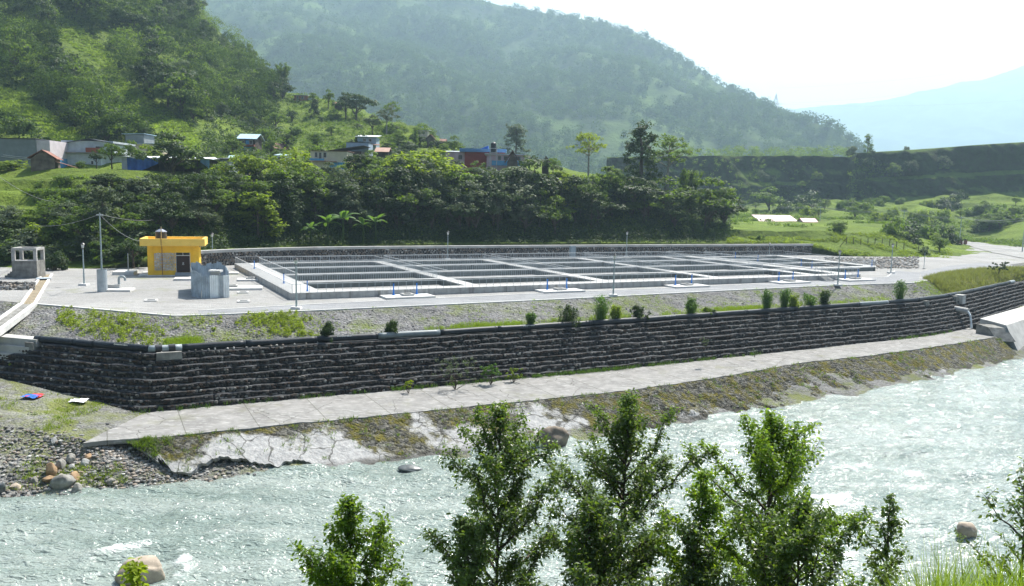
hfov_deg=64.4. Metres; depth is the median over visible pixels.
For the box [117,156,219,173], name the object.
house
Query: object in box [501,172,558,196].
tree
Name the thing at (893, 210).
bush
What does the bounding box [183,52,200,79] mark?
tree
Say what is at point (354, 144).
house
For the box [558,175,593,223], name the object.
tree
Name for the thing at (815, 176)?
tree
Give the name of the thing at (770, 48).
sky
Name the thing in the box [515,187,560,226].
tree
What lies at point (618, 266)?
railing
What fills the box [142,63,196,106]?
tree
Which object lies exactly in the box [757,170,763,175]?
tree
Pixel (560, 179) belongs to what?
tree
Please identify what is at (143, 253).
bush
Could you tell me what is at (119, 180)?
bush
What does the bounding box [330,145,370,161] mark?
house
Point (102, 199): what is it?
tree
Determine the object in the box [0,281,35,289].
rubble
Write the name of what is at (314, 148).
bush
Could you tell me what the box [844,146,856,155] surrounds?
tree
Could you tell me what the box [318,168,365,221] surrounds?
tree
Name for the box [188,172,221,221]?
tree
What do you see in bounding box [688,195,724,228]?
tree
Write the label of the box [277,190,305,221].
tree
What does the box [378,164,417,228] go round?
tree
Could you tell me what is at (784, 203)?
bush
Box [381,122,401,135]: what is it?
bush
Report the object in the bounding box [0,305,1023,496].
riverbank
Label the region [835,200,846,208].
bush
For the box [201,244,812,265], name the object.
stone retaining wall
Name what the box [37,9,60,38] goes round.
tree
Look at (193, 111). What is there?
tree
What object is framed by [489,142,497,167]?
water tower
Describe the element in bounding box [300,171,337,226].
tree
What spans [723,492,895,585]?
riverside tree
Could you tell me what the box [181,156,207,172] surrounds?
tree
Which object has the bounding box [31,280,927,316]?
kerb
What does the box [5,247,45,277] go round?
concrete hut
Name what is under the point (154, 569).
boulder
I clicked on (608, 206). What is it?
tree
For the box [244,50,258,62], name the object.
tree
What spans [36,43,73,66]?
tree
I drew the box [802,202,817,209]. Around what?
bush
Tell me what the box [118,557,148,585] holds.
riverside tree
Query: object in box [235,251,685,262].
railing
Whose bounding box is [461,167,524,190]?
tree
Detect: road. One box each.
[199,271,919,313]
[954,240,1023,257]
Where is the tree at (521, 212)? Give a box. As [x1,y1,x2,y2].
[504,195,548,232]
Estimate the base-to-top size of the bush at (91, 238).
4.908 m
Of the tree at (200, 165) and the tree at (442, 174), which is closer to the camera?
the tree at (200, 165)
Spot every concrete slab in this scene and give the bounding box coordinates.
[106,288,135,291]
[112,270,138,274]
[174,277,190,280]
[229,284,261,290]
[237,277,257,280]
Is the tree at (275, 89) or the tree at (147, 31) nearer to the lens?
the tree at (147, 31)
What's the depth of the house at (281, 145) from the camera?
224.42 m
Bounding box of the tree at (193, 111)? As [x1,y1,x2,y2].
[182,100,205,119]
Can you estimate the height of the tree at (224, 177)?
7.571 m
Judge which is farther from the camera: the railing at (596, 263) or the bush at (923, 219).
the bush at (923, 219)
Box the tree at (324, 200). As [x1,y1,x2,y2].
[317,181,339,213]
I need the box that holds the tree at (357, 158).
[342,154,376,174]
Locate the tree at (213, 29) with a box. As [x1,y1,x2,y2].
[192,19,219,37]
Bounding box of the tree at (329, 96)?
[322,89,334,108]
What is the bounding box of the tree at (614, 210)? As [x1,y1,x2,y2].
[602,202,621,220]
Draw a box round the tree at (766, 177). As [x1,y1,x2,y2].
[758,173,769,181]
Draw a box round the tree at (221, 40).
[217,36,233,49]
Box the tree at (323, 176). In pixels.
[309,171,324,205]
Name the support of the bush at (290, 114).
on the hillside at (20, 180)
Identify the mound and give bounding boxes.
[941,269,1023,290]
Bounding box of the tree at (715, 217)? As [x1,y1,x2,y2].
[703,212,721,221]
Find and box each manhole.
[144,299,157,301]
[237,300,249,302]
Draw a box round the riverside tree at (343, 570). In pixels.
[287,492,412,585]
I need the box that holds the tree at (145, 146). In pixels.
[139,144,163,158]
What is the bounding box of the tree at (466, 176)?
[432,171,487,197]
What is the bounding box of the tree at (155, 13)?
[143,0,166,18]
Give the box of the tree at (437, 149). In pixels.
[419,147,442,158]
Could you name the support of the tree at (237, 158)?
on the hillside at (20, 180)
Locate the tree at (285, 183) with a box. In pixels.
[270,177,303,232]
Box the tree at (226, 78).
[214,76,231,89]
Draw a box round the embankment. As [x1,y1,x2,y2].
[0,263,1023,344]
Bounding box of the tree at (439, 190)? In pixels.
[419,182,441,207]
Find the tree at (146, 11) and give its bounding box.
[135,9,159,29]
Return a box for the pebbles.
[0,411,263,497]
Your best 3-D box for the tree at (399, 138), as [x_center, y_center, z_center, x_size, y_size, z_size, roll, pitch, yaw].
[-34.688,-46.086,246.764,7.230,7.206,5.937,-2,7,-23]
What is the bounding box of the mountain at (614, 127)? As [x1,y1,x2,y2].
[202,0,857,172]
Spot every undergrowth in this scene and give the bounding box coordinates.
[0,0,285,163]
[1,175,154,259]
[140,171,733,247]
[196,40,461,163]
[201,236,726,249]
[231,168,656,188]
[726,230,952,257]
[731,209,1023,246]
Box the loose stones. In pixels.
[140,317,706,352]
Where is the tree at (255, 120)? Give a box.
[245,113,264,127]
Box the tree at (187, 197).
[181,189,202,209]
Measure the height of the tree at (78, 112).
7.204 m
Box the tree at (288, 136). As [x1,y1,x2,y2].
[281,134,292,149]
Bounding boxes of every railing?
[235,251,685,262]
[235,257,290,291]
[259,257,298,280]
[269,259,388,267]
[271,260,382,268]
[288,265,409,273]
[290,256,372,262]
[290,265,414,274]
[292,268,854,292]
[300,271,436,281]
[302,271,439,282]
[375,256,436,276]
[384,254,478,260]
[384,256,448,276]
[409,257,500,264]
[416,258,502,265]
[424,262,529,270]
[442,263,533,271]
[450,268,561,277]
[461,268,565,277]
[482,254,561,273]
[491,253,574,259]
[492,254,572,273]
[511,256,597,262]
[515,257,602,263]
[541,260,632,267]
[545,261,636,268]
[574,265,669,273]
[577,253,664,269]
[583,266,673,274]
[586,253,674,270]
[592,252,654,257]
[610,255,681,260]
[612,255,687,261]
[642,259,720,265]
[651,259,726,265]
[660,252,760,268]
[666,252,769,268]
[681,263,762,270]
[684,264,764,271]
[693,251,855,273]
[704,252,811,267]
[707,251,781,255]
[744,254,796,259]
[775,257,831,262]
[783,251,873,264]
[813,261,873,268]
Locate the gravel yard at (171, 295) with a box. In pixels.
[0,245,1023,314]
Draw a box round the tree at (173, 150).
[133,131,205,181]
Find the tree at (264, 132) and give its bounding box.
[257,128,276,139]
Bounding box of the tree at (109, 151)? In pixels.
[98,142,124,168]
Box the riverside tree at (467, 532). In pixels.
[443,512,499,585]
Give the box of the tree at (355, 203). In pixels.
[331,190,373,233]
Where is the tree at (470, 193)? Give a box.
[447,180,496,231]
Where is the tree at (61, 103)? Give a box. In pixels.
[55,87,95,109]
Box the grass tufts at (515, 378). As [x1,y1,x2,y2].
[141,330,951,412]
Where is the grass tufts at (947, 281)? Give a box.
[923,265,1023,293]
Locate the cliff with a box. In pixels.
[606,142,1023,203]
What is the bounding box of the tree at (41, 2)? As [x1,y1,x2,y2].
[13,0,51,18]
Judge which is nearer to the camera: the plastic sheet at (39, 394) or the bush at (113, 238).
the plastic sheet at (39, 394)
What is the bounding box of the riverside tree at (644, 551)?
[532,387,720,585]
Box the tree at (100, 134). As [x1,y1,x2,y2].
[90,125,116,140]
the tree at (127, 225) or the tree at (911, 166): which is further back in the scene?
the tree at (911, 166)
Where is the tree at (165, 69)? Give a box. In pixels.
[147,61,180,81]
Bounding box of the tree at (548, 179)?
[496,155,564,204]
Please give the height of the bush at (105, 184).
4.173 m
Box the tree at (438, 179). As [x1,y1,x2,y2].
[408,158,447,209]
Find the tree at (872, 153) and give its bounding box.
[867,150,875,155]
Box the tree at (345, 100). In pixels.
[331,91,358,118]
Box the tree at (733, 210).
[703,188,748,223]
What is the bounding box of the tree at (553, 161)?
[549,158,561,171]
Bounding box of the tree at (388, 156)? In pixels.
[379,153,397,167]
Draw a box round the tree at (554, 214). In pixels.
[537,195,573,233]
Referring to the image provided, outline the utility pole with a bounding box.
[96,213,107,291]
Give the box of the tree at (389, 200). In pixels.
[353,183,397,231]
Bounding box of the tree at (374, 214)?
[355,192,383,232]
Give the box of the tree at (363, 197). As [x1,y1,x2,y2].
[350,183,370,217]
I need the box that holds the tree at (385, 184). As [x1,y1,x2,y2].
[357,167,417,227]
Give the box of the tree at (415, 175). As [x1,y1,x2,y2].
[390,157,429,185]
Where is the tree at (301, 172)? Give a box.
[278,165,324,192]
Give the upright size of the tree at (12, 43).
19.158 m
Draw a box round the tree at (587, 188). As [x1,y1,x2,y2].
[577,174,610,201]
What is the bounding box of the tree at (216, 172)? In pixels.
[190,168,232,189]
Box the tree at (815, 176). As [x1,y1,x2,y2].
[810,171,823,179]
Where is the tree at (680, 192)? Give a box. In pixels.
[646,175,701,215]
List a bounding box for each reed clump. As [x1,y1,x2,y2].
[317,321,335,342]
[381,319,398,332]
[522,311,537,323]
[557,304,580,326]
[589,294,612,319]
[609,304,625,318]
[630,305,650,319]
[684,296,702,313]
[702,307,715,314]
[760,288,775,307]
[776,288,792,306]
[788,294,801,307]
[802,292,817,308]
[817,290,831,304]
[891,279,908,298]
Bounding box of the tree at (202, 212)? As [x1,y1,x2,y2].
[183,197,221,230]
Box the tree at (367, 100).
[335,93,378,121]
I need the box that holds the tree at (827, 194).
[823,190,834,197]
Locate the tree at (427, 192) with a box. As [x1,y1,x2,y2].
[403,178,440,219]
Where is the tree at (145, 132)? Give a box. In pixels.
[140,127,158,138]
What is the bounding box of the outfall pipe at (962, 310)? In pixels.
[954,306,972,327]
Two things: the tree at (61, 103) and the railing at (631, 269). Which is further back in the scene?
the tree at (61, 103)
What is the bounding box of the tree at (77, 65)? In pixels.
[46,60,96,86]
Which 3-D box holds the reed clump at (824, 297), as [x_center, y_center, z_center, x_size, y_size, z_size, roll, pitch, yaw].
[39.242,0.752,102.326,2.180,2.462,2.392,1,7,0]
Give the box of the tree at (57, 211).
[49,202,81,233]
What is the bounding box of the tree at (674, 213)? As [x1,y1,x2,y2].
[658,197,690,230]
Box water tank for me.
[155,229,166,238]
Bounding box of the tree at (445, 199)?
[434,184,457,229]
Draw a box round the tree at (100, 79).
[76,71,112,89]
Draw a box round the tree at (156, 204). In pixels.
[131,198,180,229]
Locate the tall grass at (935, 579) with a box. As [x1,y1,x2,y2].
[857,530,1023,585]
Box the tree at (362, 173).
[331,169,389,189]
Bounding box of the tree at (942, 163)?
[938,161,948,168]
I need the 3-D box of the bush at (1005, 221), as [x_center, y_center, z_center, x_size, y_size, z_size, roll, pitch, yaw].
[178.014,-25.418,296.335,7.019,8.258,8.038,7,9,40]
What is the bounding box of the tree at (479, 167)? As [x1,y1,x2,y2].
[462,160,490,174]
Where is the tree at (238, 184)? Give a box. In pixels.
[224,174,251,200]
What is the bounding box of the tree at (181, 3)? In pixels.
[162,0,193,12]
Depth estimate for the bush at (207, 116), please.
245.97 m
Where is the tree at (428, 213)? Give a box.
[414,197,447,228]
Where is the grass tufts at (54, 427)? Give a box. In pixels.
[0,392,148,490]
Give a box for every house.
[0,138,67,167]
[27,149,76,171]
[61,138,136,164]
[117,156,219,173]
[122,133,177,155]
[138,236,207,275]
[217,158,237,171]
[237,134,264,152]
[268,143,288,153]
[276,154,290,162]
[294,95,314,100]
[309,150,353,170]
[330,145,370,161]
[335,102,344,109]
[346,142,373,164]
[355,135,380,150]
[375,147,391,168]
[417,130,431,141]
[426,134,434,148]
[446,151,458,169]
[455,146,506,173]
[485,153,526,175]
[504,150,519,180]
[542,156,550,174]
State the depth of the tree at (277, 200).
139.31 m
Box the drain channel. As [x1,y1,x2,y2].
[0,273,52,335]
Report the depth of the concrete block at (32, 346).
68.09 m
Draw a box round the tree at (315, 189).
[258,173,325,209]
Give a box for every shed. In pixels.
[752,215,796,220]
[797,218,817,221]
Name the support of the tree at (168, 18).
on the hillside at (20, 180)
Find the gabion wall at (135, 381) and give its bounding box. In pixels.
[0,280,1023,411]
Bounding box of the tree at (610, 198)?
[599,187,620,202]
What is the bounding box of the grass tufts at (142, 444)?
[123,338,1006,471]
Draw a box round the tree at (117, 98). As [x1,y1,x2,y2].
[99,87,123,101]
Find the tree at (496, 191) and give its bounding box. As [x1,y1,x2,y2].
[473,171,522,227]
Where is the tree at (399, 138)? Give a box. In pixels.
[387,129,407,142]
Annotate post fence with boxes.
[846,237,918,250]
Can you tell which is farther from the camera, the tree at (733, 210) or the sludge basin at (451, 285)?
the tree at (733, 210)
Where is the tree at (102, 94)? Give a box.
[89,88,113,103]
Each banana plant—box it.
[300,222,319,244]
[317,214,342,244]
[329,211,358,244]
[351,217,373,243]
[364,214,386,243]
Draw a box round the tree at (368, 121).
[363,114,381,134]
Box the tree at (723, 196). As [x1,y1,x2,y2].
[679,177,739,227]
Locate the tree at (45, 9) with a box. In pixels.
[27,1,56,17]
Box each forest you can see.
[205,0,866,173]
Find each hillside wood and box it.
[0,0,288,138]
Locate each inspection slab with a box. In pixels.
[379,293,435,299]
[534,287,585,293]
[663,283,709,287]
[768,279,810,283]
[835,277,875,281]
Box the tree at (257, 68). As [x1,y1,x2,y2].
[239,67,264,80]
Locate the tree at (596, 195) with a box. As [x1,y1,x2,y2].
[576,190,609,228]
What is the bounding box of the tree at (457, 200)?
[428,187,479,228]
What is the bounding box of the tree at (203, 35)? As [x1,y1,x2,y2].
[182,27,212,48]
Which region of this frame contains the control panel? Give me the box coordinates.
[569,246,575,257]
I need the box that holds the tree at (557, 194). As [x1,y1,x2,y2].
[551,185,564,205]
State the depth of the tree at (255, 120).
261.67 m
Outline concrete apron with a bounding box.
[83,328,993,446]
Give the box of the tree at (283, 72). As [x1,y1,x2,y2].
[270,62,294,96]
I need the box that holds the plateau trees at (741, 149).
[672,144,851,156]
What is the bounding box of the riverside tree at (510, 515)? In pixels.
[417,400,568,585]
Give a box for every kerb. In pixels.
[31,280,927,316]
[198,271,894,310]
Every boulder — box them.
[0,482,5,494]
[9,483,20,489]
[30,476,37,483]
[41,475,54,482]
[46,462,56,475]
[50,474,75,488]
[51,437,56,445]
[55,458,67,469]
[66,453,75,463]
[70,471,79,481]
[71,483,82,492]
[80,458,89,466]
[84,453,91,459]
[105,478,115,484]
[114,555,164,585]
[398,464,422,472]
[537,426,568,447]
[956,522,976,538]
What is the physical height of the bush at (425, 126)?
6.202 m
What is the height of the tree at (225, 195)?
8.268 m
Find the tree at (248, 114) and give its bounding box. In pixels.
[243,110,256,120]
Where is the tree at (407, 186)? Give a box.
[380,176,425,223]
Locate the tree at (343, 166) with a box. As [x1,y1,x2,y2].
[337,162,361,171]
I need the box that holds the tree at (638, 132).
[621,119,662,188]
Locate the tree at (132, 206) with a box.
[127,202,149,219]
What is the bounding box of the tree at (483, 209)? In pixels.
[451,189,496,232]
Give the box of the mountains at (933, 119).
[785,66,1023,151]
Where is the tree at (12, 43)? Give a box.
[0,24,37,71]
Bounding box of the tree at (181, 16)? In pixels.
[174,13,189,36]
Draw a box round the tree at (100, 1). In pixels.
[88,0,122,13]
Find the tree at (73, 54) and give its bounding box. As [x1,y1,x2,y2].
[67,53,87,70]
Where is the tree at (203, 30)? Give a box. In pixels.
[196,22,208,37]
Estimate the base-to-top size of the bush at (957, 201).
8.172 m
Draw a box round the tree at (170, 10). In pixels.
[160,3,182,22]
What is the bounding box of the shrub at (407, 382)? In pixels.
[403,380,413,392]
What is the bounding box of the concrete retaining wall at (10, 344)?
[0,334,40,359]
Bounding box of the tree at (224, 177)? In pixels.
[206,163,246,186]
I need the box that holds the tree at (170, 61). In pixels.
[163,58,187,75]
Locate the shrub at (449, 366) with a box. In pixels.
[432,357,476,389]
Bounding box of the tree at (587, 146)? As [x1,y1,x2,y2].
[565,131,607,175]
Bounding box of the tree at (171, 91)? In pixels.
[146,73,205,113]
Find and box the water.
[0,312,1023,585]
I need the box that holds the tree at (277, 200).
[247,196,285,230]
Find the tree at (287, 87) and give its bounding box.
[269,76,296,98]
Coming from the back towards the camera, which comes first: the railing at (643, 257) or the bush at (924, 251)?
the bush at (924, 251)
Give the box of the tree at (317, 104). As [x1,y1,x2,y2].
[308,99,319,117]
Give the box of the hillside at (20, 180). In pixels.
[0,0,1023,268]
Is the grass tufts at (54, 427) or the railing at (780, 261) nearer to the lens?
the grass tufts at (54, 427)
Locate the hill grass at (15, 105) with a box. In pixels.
[0,16,201,152]
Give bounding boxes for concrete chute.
[976,306,1023,350]
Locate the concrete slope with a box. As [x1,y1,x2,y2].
[127,337,1018,475]
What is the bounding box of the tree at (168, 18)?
[139,5,176,38]
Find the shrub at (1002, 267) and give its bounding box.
[987,261,1009,273]
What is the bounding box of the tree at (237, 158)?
[211,153,285,180]
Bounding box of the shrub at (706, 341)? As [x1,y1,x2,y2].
[699,337,708,349]
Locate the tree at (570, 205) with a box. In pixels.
[559,202,586,216]
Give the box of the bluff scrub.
[677,157,894,203]
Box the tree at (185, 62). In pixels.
[172,59,195,77]
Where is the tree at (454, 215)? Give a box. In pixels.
[437,188,459,228]
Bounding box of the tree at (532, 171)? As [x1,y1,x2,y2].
[518,160,537,174]
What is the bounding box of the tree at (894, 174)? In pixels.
[889,166,901,175]
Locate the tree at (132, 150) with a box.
[116,140,145,158]
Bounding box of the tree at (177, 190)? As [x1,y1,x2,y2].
[150,179,194,198]
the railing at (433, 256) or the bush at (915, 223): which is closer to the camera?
the railing at (433, 256)
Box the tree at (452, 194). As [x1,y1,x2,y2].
[437,191,480,229]
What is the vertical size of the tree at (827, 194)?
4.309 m
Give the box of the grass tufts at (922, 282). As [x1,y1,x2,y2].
[7,280,943,342]
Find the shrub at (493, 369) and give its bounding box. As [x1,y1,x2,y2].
[479,363,501,384]
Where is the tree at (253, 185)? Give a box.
[234,175,283,231]
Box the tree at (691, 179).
[677,168,703,211]
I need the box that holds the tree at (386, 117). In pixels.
[371,108,400,134]
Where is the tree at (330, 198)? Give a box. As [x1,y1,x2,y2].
[322,178,345,220]
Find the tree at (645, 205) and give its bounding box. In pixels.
[628,186,664,222]
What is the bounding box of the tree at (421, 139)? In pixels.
[408,129,426,145]
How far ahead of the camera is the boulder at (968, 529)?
47.36 m
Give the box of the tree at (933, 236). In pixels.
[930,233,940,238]
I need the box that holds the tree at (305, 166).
[267,147,321,174]
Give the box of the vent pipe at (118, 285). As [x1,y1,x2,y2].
[108,275,125,287]
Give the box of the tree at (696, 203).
[672,190,702,212]
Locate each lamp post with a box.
[78,242,89,285]
[290,258,301,309]
[446,231,449,259]
[609,253,617,296]
[833,250,841,285]
[887,244,894,273]
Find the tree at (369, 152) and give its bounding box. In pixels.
[354,150,387,165]
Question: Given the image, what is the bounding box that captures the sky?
[486,0,1023,108]
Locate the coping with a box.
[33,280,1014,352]
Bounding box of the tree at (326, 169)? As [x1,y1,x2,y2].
[319,161,343,173]
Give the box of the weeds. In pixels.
[55,305,331,344]
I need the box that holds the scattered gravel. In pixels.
[1,281,946,441]
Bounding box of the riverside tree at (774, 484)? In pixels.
[679,407,875,585]
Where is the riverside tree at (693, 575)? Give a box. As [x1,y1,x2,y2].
[662,517,735,585]
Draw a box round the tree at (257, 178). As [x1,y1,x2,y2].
[241,168,267,187]
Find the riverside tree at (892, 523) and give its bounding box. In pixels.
[850,493,912,585]
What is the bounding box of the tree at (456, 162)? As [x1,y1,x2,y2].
[444,158,464,166]
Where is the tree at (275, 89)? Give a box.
[260,81,283,98]
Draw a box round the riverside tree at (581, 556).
[516,491,661,585]
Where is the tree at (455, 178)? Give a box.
[448,168,467,191]
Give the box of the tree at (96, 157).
[88,149,106,168]
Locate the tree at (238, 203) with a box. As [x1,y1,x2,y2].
[233,189,277,212]
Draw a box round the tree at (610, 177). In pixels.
[591,166,628,191]
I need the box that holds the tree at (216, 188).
[195,176,223,191]
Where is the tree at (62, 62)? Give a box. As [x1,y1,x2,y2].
[33,56,82,78]
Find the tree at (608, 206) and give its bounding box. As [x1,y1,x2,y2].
[588,198,630,221]
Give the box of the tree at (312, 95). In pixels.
[309,93,316,100]
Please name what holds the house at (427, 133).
on the hillside at (20, 180)
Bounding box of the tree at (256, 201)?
[230,191,289,240]
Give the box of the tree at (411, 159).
[381,149,466,177]
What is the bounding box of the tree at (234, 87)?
[231,85,243,105]
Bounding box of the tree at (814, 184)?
[805,180,818,188]
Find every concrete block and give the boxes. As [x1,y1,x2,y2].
[25,342,40,350]
[156,350,182,360]
[954,294,965,303]
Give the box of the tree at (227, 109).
[214,101,231,112]
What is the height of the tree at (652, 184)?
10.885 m
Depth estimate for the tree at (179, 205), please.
126.15 m
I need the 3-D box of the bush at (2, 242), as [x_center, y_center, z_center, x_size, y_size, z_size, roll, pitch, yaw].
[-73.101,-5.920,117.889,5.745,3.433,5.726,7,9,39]
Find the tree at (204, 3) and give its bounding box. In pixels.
[189,0,208,10]
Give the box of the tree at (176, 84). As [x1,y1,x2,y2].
[162,69,208,110]
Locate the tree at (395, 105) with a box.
[382,101,401,123]
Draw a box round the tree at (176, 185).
[170,179,186,202]
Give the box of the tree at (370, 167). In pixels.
[352,157,383,177]
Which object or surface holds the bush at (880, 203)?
on the hillside at (20, 180)
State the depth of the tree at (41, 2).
294.14 m
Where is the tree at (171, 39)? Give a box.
[139,25,177,58]
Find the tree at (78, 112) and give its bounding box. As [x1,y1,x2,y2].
[61,106,86,126]
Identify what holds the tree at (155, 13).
on the hillside at (20, 180)
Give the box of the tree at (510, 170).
[473,166,545,211]
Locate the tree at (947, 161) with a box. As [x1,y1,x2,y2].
[937,156,952,167]
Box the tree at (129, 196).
[107,184,135,214]
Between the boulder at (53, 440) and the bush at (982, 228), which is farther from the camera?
the bush at (982, 228)
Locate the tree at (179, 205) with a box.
[149,191,194,235]
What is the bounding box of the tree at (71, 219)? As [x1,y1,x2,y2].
[49,204,110,252]
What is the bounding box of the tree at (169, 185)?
[159,181,176,202]
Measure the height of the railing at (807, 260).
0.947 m
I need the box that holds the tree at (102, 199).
[76,185,128,235]
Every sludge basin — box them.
[234,256,860,299]
[710,255,875,271]
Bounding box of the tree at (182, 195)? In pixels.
[169,192,192,219]
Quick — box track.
[921,263,1023,279]
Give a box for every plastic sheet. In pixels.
[20,394,40,397]
[25,393,43,397]
[69,398,88,402]
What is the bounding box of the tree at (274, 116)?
[263,112,289,126]
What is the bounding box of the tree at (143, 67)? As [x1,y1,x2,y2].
[125,47,163,93]
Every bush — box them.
[0,159,30,169]
[0,204,24,221]
[0,218,22,231]
[0,221,24,240]
[0,234,43,265]
[0,241,26,251]
[0,243,16,260]
[0,243,24,261]
[1,228,44,252]
[5,239,36,256]
[19,222,56,244]
[24,200,61,218]
[30,214,52,226]
[31,244,65,260]
[35,194,60,208]
[40,207,96,237]
[45,250,70,270]
[50,207,98,225]
[51,250,86,262]
[60,195,101,213]
[63,229,114,252]
[75,160,88,168]
[75,176,114,189]
[77,191,114,205]
[80,173,140,189]
[80,203,101,214]
[84,234,117,251]
[84,244,120,263]
[94,226,124,243]
[99,230,145,258]
[103,243,143,262]
[105,229,130,234]
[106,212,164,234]
[112,182,138,200]
[112,237,146,266]
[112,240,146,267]
[113,217,142,235]
[125,229,154,241]
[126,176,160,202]
[126,185,161,199]
[128,193,153,210]
[135,194,161,202]
[135,218,167,230]
[196,108,215,121]
[210,54,224,67]
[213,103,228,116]
[223,135,245,153]
[250,92,268,104]
[285,110,297,119]
[286,125,301,135]
[301,145,326,161]
[307,132,325,145]
[325,126,337,134]
[327,110,342,119]
[336,142,345,148]
[351,123,362,129]
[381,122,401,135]
[381,143,392,147]
[394,139,417,149]
[398,144,415,152]
[408,145,419,153]
[411,122,438,137]
[411,124,421,130]
[429,140,444,149]
[436,143,448,156]
[441,135,464,150]
[679,216,702,238]
[725,207,737,218]
[736,201,748,208]
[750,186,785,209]
[752,209,759,213]
[755,234,765,240]
[769,199,799,213]
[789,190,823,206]
[800,205,815,215]
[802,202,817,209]
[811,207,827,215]
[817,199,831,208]
[826,220,845,232]
[833,222,847,231]
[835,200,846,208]
[842,201,858,211]
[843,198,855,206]
[847,202,864,216]
[857,198,878,210]
[867,210,889,222]
[872,197,885,205]
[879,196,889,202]
[879,215,909,241]
[882,212,896,218]
[886,206,899,215]
[894,197,906,204]
[898,228,923,245]
[902,218,937,238]
[905,209,933,225]
[915,223,941,240]
[916,246,929,254]
[921,211,939,223]
[922,199,935,207]
[930,222,939,228]
[930,237,950,251]
[932,198,954,211]
[935,208,953,221]
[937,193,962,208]
[937,224,965,244]
[938,214,951,222]
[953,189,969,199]
[955,209,964,215]
[961,204,981,216]
[970,220,985,233]
[971,200,992,213]
[975,202,994,213]
[976,213,1002,222]
[977,218,998,232]
[978,219,1001,230]
[983,203,1006,213]
[988,212,1011,228]
[994,209,1023,227]
[1010,205,1023,213]
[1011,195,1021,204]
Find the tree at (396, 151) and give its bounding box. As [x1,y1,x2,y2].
[389,149,413,157]
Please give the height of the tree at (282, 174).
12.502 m
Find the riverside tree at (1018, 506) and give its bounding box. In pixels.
[948,456,1023,585]
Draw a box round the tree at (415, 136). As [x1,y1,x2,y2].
[413,129,417,144]
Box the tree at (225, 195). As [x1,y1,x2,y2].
[190,180,236,211]
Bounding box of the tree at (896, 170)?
[886,162,902,172]
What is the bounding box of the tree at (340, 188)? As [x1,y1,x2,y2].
[331,182,361,229]
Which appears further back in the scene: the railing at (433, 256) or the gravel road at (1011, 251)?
the gravel road at (1011, 251)
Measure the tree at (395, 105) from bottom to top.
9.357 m
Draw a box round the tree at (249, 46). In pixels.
[241,44,258,55]
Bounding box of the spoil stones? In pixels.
[825,256,919,268]
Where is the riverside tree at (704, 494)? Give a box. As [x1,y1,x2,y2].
[654,468,753,585]
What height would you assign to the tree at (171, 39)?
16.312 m
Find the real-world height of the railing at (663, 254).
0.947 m
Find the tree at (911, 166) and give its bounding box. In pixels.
[902,160,919,171]
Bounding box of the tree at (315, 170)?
[303,167,325,188]
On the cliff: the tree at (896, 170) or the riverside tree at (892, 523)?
the tree at (896, 170)
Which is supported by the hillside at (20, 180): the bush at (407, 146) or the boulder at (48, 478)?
the bush at (407, 146)
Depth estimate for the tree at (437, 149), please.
212.33 m
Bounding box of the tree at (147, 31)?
[138,26,161,61]
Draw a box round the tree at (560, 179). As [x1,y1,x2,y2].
[543,170,584,202]
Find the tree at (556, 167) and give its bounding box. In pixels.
[546,165,567,178]
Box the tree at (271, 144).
[262,137,279,151]
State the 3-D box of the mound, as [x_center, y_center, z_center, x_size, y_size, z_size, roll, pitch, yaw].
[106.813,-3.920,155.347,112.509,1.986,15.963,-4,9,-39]
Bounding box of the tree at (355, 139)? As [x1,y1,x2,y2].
[349,132,365,141]
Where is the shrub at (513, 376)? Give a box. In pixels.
[505,368,522,381]
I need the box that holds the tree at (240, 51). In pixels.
[230,47,248,61]
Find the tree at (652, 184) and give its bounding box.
[622,180,668,220]
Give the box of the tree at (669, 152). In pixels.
[645,133,701,190]
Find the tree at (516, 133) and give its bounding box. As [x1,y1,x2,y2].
[500,123,533,158]
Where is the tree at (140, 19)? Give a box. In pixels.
[104,0,149,32]
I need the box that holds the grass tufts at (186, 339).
[162,295,887,344]
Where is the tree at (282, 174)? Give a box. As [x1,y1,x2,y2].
[266,163,310,222]
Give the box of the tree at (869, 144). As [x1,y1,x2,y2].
[863,134,873,151]
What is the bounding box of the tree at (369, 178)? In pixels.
[355,175,383,186]
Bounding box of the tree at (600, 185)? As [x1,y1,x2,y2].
[587,178,604,190]
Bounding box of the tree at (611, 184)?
[600,182,614,202]
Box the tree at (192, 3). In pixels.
[185,0,200,22]
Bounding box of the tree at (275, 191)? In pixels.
[259,180,309,198]
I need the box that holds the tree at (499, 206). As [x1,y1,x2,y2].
[478,182,522,230]
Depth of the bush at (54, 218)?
122.69 m
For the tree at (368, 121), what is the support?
on the hillside at (20, 180)
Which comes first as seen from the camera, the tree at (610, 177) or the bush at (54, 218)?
the bush at (54, 218)
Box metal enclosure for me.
[191,261,228,297]
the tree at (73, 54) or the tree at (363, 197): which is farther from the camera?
the tree at (73, 54)
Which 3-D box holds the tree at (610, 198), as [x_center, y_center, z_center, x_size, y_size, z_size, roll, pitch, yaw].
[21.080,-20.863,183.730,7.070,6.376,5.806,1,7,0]
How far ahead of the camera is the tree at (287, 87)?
321.23 m
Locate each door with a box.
[176,256,189,271]
[571,247,575,257]
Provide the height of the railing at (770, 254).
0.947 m
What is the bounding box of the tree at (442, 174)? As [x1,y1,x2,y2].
[432,163,454,193]
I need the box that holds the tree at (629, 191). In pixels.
[605,176,670,217]

